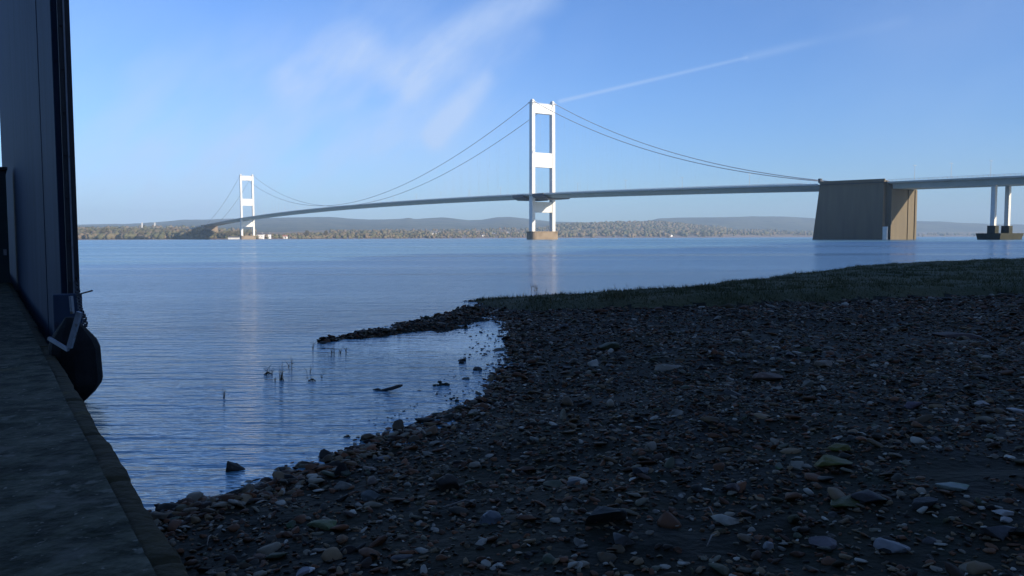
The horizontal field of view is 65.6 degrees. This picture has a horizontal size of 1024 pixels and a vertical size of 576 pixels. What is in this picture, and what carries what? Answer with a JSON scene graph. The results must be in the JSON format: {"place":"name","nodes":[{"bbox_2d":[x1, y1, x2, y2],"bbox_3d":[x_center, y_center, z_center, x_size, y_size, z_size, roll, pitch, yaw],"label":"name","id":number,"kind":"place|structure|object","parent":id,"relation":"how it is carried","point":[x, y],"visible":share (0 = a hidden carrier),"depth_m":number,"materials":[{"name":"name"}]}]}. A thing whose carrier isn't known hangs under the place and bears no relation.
{"place":"outdoors","nodes":[
{"label":"outdoors","id":0,"kind":"place"},
{"bbox_2d":[0,0,1023,224],"label":"sky","id":1,"kind":"structure","parent":0,"point":[324,102],"materials":[{"name":"blue"}]},
{"bbox_2d":[78,237,1023,511],"bbox_3d":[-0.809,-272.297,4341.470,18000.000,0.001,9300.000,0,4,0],"label":"water","id":2,"kind":"structure","parent":0,"point":[184,333],"depth_m":15.84,"materials":[{"name":"blue liquid"}]},
{"bbox_2d":[0,282,187,575],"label":"jetty","id":3,"kind":"object","parent":2,"relation":"in","point":[71,503],"visible":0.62,"depth_m":3.56,"materials":[{"name":"concrete"}]},
{"bbox_2d":[0,167,9,282],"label":"jetty cabinet","id":4,"kind":"object","parent":3,"relation":"on","point":[4,263],"visible":1,"depth_m":20.11,"materials":[{"name":"metal"}]},
{"bbox_2d":[0,0,82,343],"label":"fender wall","id":5,"kind":"structure","parent":3,"relation":"on","point":[37,129],"depth_m":11.05,"materials":[{"name":"metal"}]},
{"bbox_2d":[74,275,87,326],"bbox_3d":[-4.388,0.082,8.068,0.060,0.518,1.314,-2,4,-32],"label":"chain","id":6,"kind":"object","parent":5,"relation":"hanging from","point":[80,307],"visible":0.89,"depth_m":8.09,"materials":[{"name":"metal"}]},
{"bbox_2d":[47,296,82,351],"bbox_3d":[-4.213,0.327,7.427,0.450,0.520,0.111,1,4,20],"label":"bracket","id":7,"kind":"object","parent":3,"relation":"attached to","point":[74,329],"visible":1,"depth_m":7.37,"materials":[{"name":"metal"}]},
{"bbox_2d":[48,317,102,400],"bbox_3d":[-4.287,0.711,7.809,0.481,0.850,0.456,0,4,0],"label":"boat fender","id":8,"kind":"object","parent":7,"relation":"hanging from","point":[80,361],"visible":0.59,"depth_m":7.67,"materials":[{"name":"black rubber"}]},
{"bbox_2d":[201,225,217,231],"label":"anchorage","id":9,"kind":"object","parent":2,"relation":"in","point":[215,228],"visible":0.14,"depth_m":1810.55,"materials":[{"name":"concrete"}]},
{"bbox_2d":[264,364,273,374],"bbox_3d":[-2.873,0.982,9.376,0.148,0.178,0.073,-2,4,-21],"label":"reed clump","id":10,"kind":"object","parent":2,"relation":"in","point":[267,372],"visible":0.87,"depth_m":9.37,"materials":[{"name":"brown plant"}]},
{"bbox_2d":[278,363,286,379],"bbox_3d":[-2.607,0.964,9.043,0.099,0.254,0.095,-1,4,-19],"label":"reed clump","id":11,"kind":"object","parent":2,"relation":"in","point":[282,368],"visible":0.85,"depth_m":9.03,"materials":[{"name":"brown plant"}]},
{"bbox_2d":[379,384,402,390],"bbox_3d":[-1.287,1.055,8.341,0.276,0.083,0.057,0,4,0],"label":"driftwood","id":12,"kind":"object","parent":2,"relation":"on","point":[393,387],"visible":0.98,"depth_m":8.33,"materials":[{"name":"brown wood"}]},
{"bbox_2d":[437,380,449,385],"bbox_3d":[-0.743,1.047,8.653,0.142,0.076,0.089,0,4,0],"label":"seaweed clump","id":13,"kind":"object","parent":2,"relation":"in","point":[441,383],"visible":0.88,"depth_m":8.64,"materials":[{"name":"black plant"}]},
{"bbox_2d":[205,99,824,239],"bbox_3d":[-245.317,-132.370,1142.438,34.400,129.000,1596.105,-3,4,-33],"label":"suspension bridge","id":14,"kind":"structure","parent":2,"relation":"on","point":[541,160],"depth_m":726.14,"materials":[{"name":"metal"}]},
{"bbox_2d":[812,178,916,239],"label":"anchorage","id":15,"kind":"object","parent":2,"relation":"in","point":[873,209],"visible":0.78,"depth_m":450.96,"materials":[{"name":"concrete"}]},
{"bbox_2d":[887,173,1023,239],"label":"approach viaduct","id":16,"kind":"object","parent":2,"relation":"in","point":[994,184],"visible":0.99,"depth_m":402.66,"materials":[{"name":"grey paint"}]},
{"bbox_2d":[78,216,1023,239],"bbox_3d":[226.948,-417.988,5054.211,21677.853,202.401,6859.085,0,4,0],"label":"hills","id":17,"kind":"structure","parent":0,"point":[285,225],"depth_m":5789.14,"materials":[{"name":"green plant"}]},
{"bbox_2d":[192,227,200,238],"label":"tree","id":18,"kind":"object","parent":17,"relation":"on","point":[195,230],"visible":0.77,"depth_m":1730.09,"materials":[{"name":"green plant"}]},
{"bbox_2d":[200,227,212,236],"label":"tree","id":19,"kind":"object","parent":17,"relation":"on","point":[202,232],"visible":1,"depth_m":1718.19,"materials":[{"name":"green plant"}]},
{"bbox_2d":[225,230,233,235],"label":"tree","id":20,"kind":"object","parent":17,"relation":"on","point":[229,231],"visible":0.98,"depth_m":1714.33,"materials":[{"name":"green plant"}]},
{"bbox_2d":[228,236,239,238],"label":"shed","id":21,"kind":"structure","parent":17,"relation":"on","point":[233,237],"depth_m":1684.84,"materials":[{"name":"stone"}]},
{"bbox_2d":[256,232,263,238],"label":"house","id":22,"kind":"structure","parent":17,"relation":"on","point":[261,235],"depth_m":1743.65,"materials":[{"name":"stone"}]},
{"bbox_2d":[78,220,1023,238],"bbox_3d":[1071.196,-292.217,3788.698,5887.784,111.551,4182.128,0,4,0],"label":"woodland","id":23,"kind":"object","parent":17,"relation":"on","point":[633,229],"visible":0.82,"depth_m":3070.74,"materials":[{"name":"brown plant"}]},
{"bbox_2d":[148,259,1023,575],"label":"beach","id":24,"kind":"structure","parent":0,"point":[972,471],"depth_m":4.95,"materials":[{"name":"grey gravel"}]},
{"bbox_2d":[225,461,244,471],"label":"rock","id":25,"kind":"object","parent":24,"relation":"on","point":[231,466],"visible":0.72,"depth_m":5.49,"materials":[{"name":"stone"}]},
{"bbox_2d":[253,553,265,557],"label":"rock","id":26,"kind":"object","parent":24,"relation":"on","point":[260,554],"visible":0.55,"depth_m":3.84,"materials":[{"name":"stone"}]},
{"bbox_2d":[286,520,295,528],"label":"rock","id":27,"kind":"object","parent":24,"relation":"on","point":[291,524],"visible":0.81,"depth_m":4.28,"materials":[{"name":"stone"}]},
{"bbox_2d":[296,567,309,575],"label":"rock","id":28,"kind":"object","parent":24,"relation":"on","point":[302,571],"visible":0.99,"depth_m":3.58,"materials":[{"name":"stone"}]},
{"bbox_2d":[295,461,314,466],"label":"rock","id":29,"kind":"object","parent":24,"relation":"on","point":[301,462],"visible":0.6,"depth_m":5.58,"materials":[{"name":"stone"}]},
{"bbox_2d":[311,548,324,552],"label":"cobble","id":30,"kind":"object","parent":24,"relation":"on","point":[315,550],"visible":0.89,"depth_m":3.86,"materials":[{"name":"stone"}]},
{"bbox_2d":[307,519,336,530],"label":"rock","id":31,"kind":"object","parent":24,"relation":"on","point":[325,524],"visible":0.9,"depth_m":4.22,"materials":[{"name":"stone"}]},
{"bbox_2d":[319,449,334,458],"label":"rock","id":32,"kind":"object","parent":24,"relation":"on","point":[323,453],"visible":0.56,"depth_m":5.78,"materials":[{"name":"stone"}]},
{"bbox_2d":[341,470,350,475],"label":"rock","id":33,"kind":"object","parent":24,"relation":"on","point":[346,473],"visible":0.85,"depth_m":5.28,"materials":[{"name":"stone"}]},
{"bbox_2d":[361,433,375,438],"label":"rock","id":34,"kind":"object","parent":24,"relation":"on","point":[368,436],"visible":0.6,"depth_m":6.31,"materials":[{"name":"stone"}]},
{"bbox_2d":[363,466,376,469],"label":"rock","id":35,"kind":"object","parent":24,"relation":"on","point":[365,467],"visible":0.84,"depth_m":5.38,"materials":[{"name":"stone"}]},
{"bbox_2d":[361,490,380,500],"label":"rock","id":36,"kind":"object","parent":24,"relation":"on","point":[369,495],"visible":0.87,"depth_m":4.69,"materials":[{"name":"stone"}]},
{"bbox_2d":[367,476,377,484],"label":"cobble","id":37,"kind":"object","parent":24,"relation":"on","point":[371,480],"visible":1,"depth_m":5.03,"materials":[{"name":"stone"}]},
{"bbox_2d":[373,455,390,460],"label":"rock","id":38,"kind":"object","parent":24,"relation":"on","point":[380,458],"visible":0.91,"depth_m":5.69,"materials":[{"name":"stone"}]},
{"bbox_2d":[392,419,403,429],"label":"rock","id":39,"kind":"object","parent":24,"relation":"on","point":[398,424],"visible":0.84,"depth_m":6.66,"materials":[{"name":"stone"}]},
{"bbox_2d":[391,554,412,559],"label":"cobble","id":40,"kind":"object","parent":24,"relation":"on","point":[401,556],"visible":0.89,"depth_m":3.71,"materials":[{"name":"stone"}]},
{"bbox_2d":[414,417,433,422],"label":"rock","id":41,"kind":"object","parent":24,"relation":"on","point":[424,419],"visible":0.69,"depth_m":6.89,"materials":[{"name":"stone"}]},
{"bbox_2d":[435,474,459,490],"bbox_3d":[-0.408,1.210,4.905,0.132,0.121,0.138,-2,4,-32],"label":"rock","id":42,"kind":"object","parent":24,"relation":"on","point":[447,481],"visible":0.82,"depth_m":4.87,"materials":[{"name":"stone"}]},
{"bbox_2d":[442,499,475,507],"bbox_3d":[-0.301,1.220,4.506,0.203,0.030,0.022,-2,4,-26],"label":"stick","id":43,"kind":"object","parent":24,"relation":"on","point":[458,502],"visible":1,"depth_m":4.50,"materials":[{"name":"wood"}]},
{"bbox_2d":[473,366,481,370],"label":"rock","id":44,"kind":"object","parent":24,"relation":"on","point":[477,368],"visible":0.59,"depth_m":9.63,"materials":[{"name":"stone"}]},
{"bbox_2d":[479,510,501,524],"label":"rock","id":45,"kind":"object","parent":24,"relation":"on","point":[489,517],"visible":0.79,"depth_m":4.20,"materials":[{"name":"stone"}]},
{"bbox_2d":[529,436,538,442],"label":"cobble","id":46,"kind":"object","parent":24,"relation":"on","point":[531,438],"visible":0.91,"depth_m":5.93,"materials":[{"name":"stone"}]},
{"bbox_2d":[550,336,560,341],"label":"rock","id":47,"kind":"object","parent":24,"relation":"on","point":[553,339],"visible":0.81,"depth_m":11.75,"materials":[{"name":"stone"}]},
{"bbox_2d":[560,409,565,418],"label":"rock","id":48,"kind":"object","parent":24,"relation":"on","point":[563,414],"visible":0.8,"depth_m":6.70,"materials":[{"name":"stone"}]},
{"bbox_2d":[562,366,571,369],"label":"cobble","id":49,"kind":"object","parent":24,"relation":"on","point":[566,367],"visible":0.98,"depth_m":9.24,"materials":[{"name":"stone"}]},
{"bbox_2d":[567,478,580,485],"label":"rock","id":50,"kind":"object","parent":24,"relation":"on","point":[571,481],"visible":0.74,"depth_m":4.80,"materials":[{"name":"stone"}]},
{"bbox_2d":[585,506,626,524],"bbox_3d":[0.477,1.167,4.061,0.227,0.087,0.104,-1,4,-7],"label":"rock","id":51,"kind":"object","parent":24,"relation":"on","point":[598,514],"visible":1,"depth_m":4.03,"materials":[{"name":"stone"}]},
{"bbox_2d":[599,342,619,349],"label":"rock","id":52,"kind":"object","parent":24,"relation":"on","point":[609,345],"visible":0.77,"depth_m":10.57,"materials":[{"name":"stone"}]},
{"bbox_2d":[613,532,634,545],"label":"rock","id":53,"kind":"object","parent":24,"relation":"on","point":[622,540],"visible":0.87,"depth_m":3.77,"materials":[{"name":"stone"}]},
{"bbox_2d":[633,467,648,473],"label":"rock","id":54,"kind":"object","parent":24,"relation":"on","point":[643,470],"visible":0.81,"depth_m":4.86,"materials":[{"name":"stone"}]},
{"bbox_2d":[655,364,682,371],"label":"rock","id":55,"kind":"object","parent":24,"relation":"on","point":[663,367],"visible":0.86,"depth_m":8.57,"materials":[{"name":"stone"}]},
{"bbox_2d":[722,483,739,491],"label":"rock","id":56,"kind":"object","parent":24,"relation":"on","point":[732,487],"visible":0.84,"depth_m":4.52,"materials":[{"name":"stone"}]},
{"bbox_2d":[723,390,740,395],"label":"rock","id":57,"kind":"object","parent":24,"relation":"on","point":[730,392],"visible":0.81,"depth_m":6.95,"materials":[{"name":"stone"}]},
{"bbox_2d":[473,257,1023,310],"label":"grass","id":58,"kind":"structure","parent":24,"relation":"on","point":[738,288],"depth_m":19.69,"materials":[{"name":"green plant"}]},
{"bbox_2d":[752,372,783,380],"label":"rock","id":59,"kind":"object","parent":24,"relation":"on","point":[766,376],"visible":0.97,"depth_m":7.89,"materials":[{"name":"stone"}]},
{"bbox_2d":[763,541,773,549],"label":"rock","id":60,"kind":"object","parent":24,"relation":"on","point":[767,545],"visible":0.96,"depth_m":3.73,"materials":[{"name":"stone"}]},
{"bbox_2d":[775,462,783,469],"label":"rock","id":61,"kind":"object","parent":24,"relation":"on","point":[778,466],"visible":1,"depth_m":4.90,"materials":[{"name":"stone"}]},
{"bbox_2d":[789,461,803,469],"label":"rock","id":62,"kind":"object","parent":24,"relation":"on","point":[796,465],"visible":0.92,"depth_m":4.89,"materials":[{"name":"stone"}]},
{"bbox_2d":[802,463,811,468],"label":"cobble","id":63,"kind":"object","parent":24,"relation":"on","point":[805,466],"visible":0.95,"depth_m":4.87,"materials":[{"name":"stone"}]},
{"bbox_2d":[802,380,817,385],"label":"rock","id":64,"kind":"object","parent":24,"relation":"on","point":[808,382],"visible":0.79,"depth_m":7.42,"materials":[{"name":"stone"}]},
{"bbox_2d":[808,536,836,548],"bbox_3d":[1.462,1.204,3.742,0.127,0.053,0.087,2,4,27],"label":"rock","id":65,"kind":"object","parent":24,"relation":"on","point":[830,542],"visible":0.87,"depth_m":3.74,"materials":[{"name":"stone"}]},
{"bbox_2d":[814,360,831,366],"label":"rock","id":66,"kind":"object","parent":24,"relation":"on","point":[822,363],"visible":0.87,"depth_m":8.43,"materials":[{"name":"stone"}]},
{"bbox_2d":[814,454,852,467],"bbox_3d":[1.985,1.083,4.903,0.250,0.077,0.180,-2,4,-20],"label":"rock","id":67,"kind":"object","parent":24,"relation":"on","point":[827,460],"visible":0.93,"depth_m":4.86,"materials":[{"name":"stone"}]},
{"bbox_2d":[827,443,850,451],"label":"rock","id":68,"kind":"object","parent":24,"relation":"on","point":[836,447],"visible":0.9,"depth_m":5.21,"materials":[{"name":"stone"}]},
{"bbox_2d":[830,495,859,508],"bbox_3d":[1.771,1.156,4.242,0.179,0.057,0.139,-1,4,-8],"label":"rock","id":69,"kind":"object","parent":24,"relation":"on","point":[846,502],"visible":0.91,"depth_m":4.22,"materials":[{"name":"stone"}]},
{"bbox_2d":[850,489,886,502],"bbox_3d":[1.930,1.124,4.248,0.185,0.071,0.147,-2,4,-20],"label":"rock","id":70,"kind":"object","parent":24,"relation":"on","point":[867,496],"visible":0.93,"depth_m":4.22,"materials":[{"name":"stone"}]},
{"bbox_2d":[873,537,910,552],"bbox_3d":[1.741,1.181,3.632,0.174,0.060,0.108,-1,4,-12],"label":"rock","id":71,"kind":"object","parent":24,"relation":"on","point":[892,546],"visible":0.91,"depth_m":3.62,"materials":[{"name":"stone"}]},
{"bbox_2d":[903,402,922,408],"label":"rock","id":72,"kind":"object","parent":24,"relation":"on","point":[910,405],"visible":0.78,"depth_m":6.33,"materials":[{"name":"stone"}]},
{"bbox_2d":[911,496,937,508],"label":"rock","id":73,"kind":"object","parent":24,"relation":"on","point":[927,501],"visible":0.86,"depth_m":4.08,"materials":[{"name":"stone"}]},
{"bbox_2d":[922,536,936,543],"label":"cobble","id":74,"kind":"object","parent":24,"relation":"on","point":[929,540],"visible":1,"depth_m":3.68,"materials":[{"name":"stone"}]},
{"bbox_2d":[930,436,941,441],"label":"cobble","id":75,"kind":"object","parent":24,"relation":"on","point":[936,439],"visible":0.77,"depth_m":5.36,"materials":[{"name":"stone"}]},
{"bbox_2d":[936,482,968,490],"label":"rock","id":76,"kind":"object","parent":24,"relation":"on","point":[954,486],"visible":0.92,"depth_m":4.30,"materials":[{"name":"stone"}]},
{"bbox_2d":[931,332,982,338],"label":"rock","id":77,"kind":"object","parent":24,"relation":"on","point":[950,335],"visible":0.86,"depth_m":11.19,"materials":[{"name":"stone"}]},
{"bbox_2d":[974,400,989,404],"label":"rock","id":78,"kind":"object","parent":24,"relation":"on","point":[981,402],"visible":0.88,"depth_m":6.53,"materials":[{"name":"stone"}]},
{"bbox_2d":[979,525,1016,539],"bbox_3d":[2.279,1.135,3.708,0.182,0.071,0.110,0,4,-4],"label":"rock","id":79,"kind":"object","parent":24,"relation":"on","point":[1000,532],"visible":0.88,"depth_m":3.68,"materials":[{"name":"stone"}]},
{"bbox_2d":[992,509,1013,515],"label":"rock","id":80,"kind":"object","parent":24,"relation":"on","point":[1002,512],"visible":0.98,"depth_m":3.88,"materials":[{"name":"stone"}]},
{"bbox_2d":[1000,516,1012,522],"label":"rock","id":81,"kind":"object","parent":24,"relation":"on","point":[1004,519],"visible":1,"depth_m":3.80,"materials":[{"name":"stone"}]},
{"bbox_2d":[1006,407,1023,412],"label":"rock","id":82,"kind":"object","parent":24,"relation":"on","point":[1016,410],"visible":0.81,"depth_m":6.30,"materials":[{"name":"stone"}]}
]}

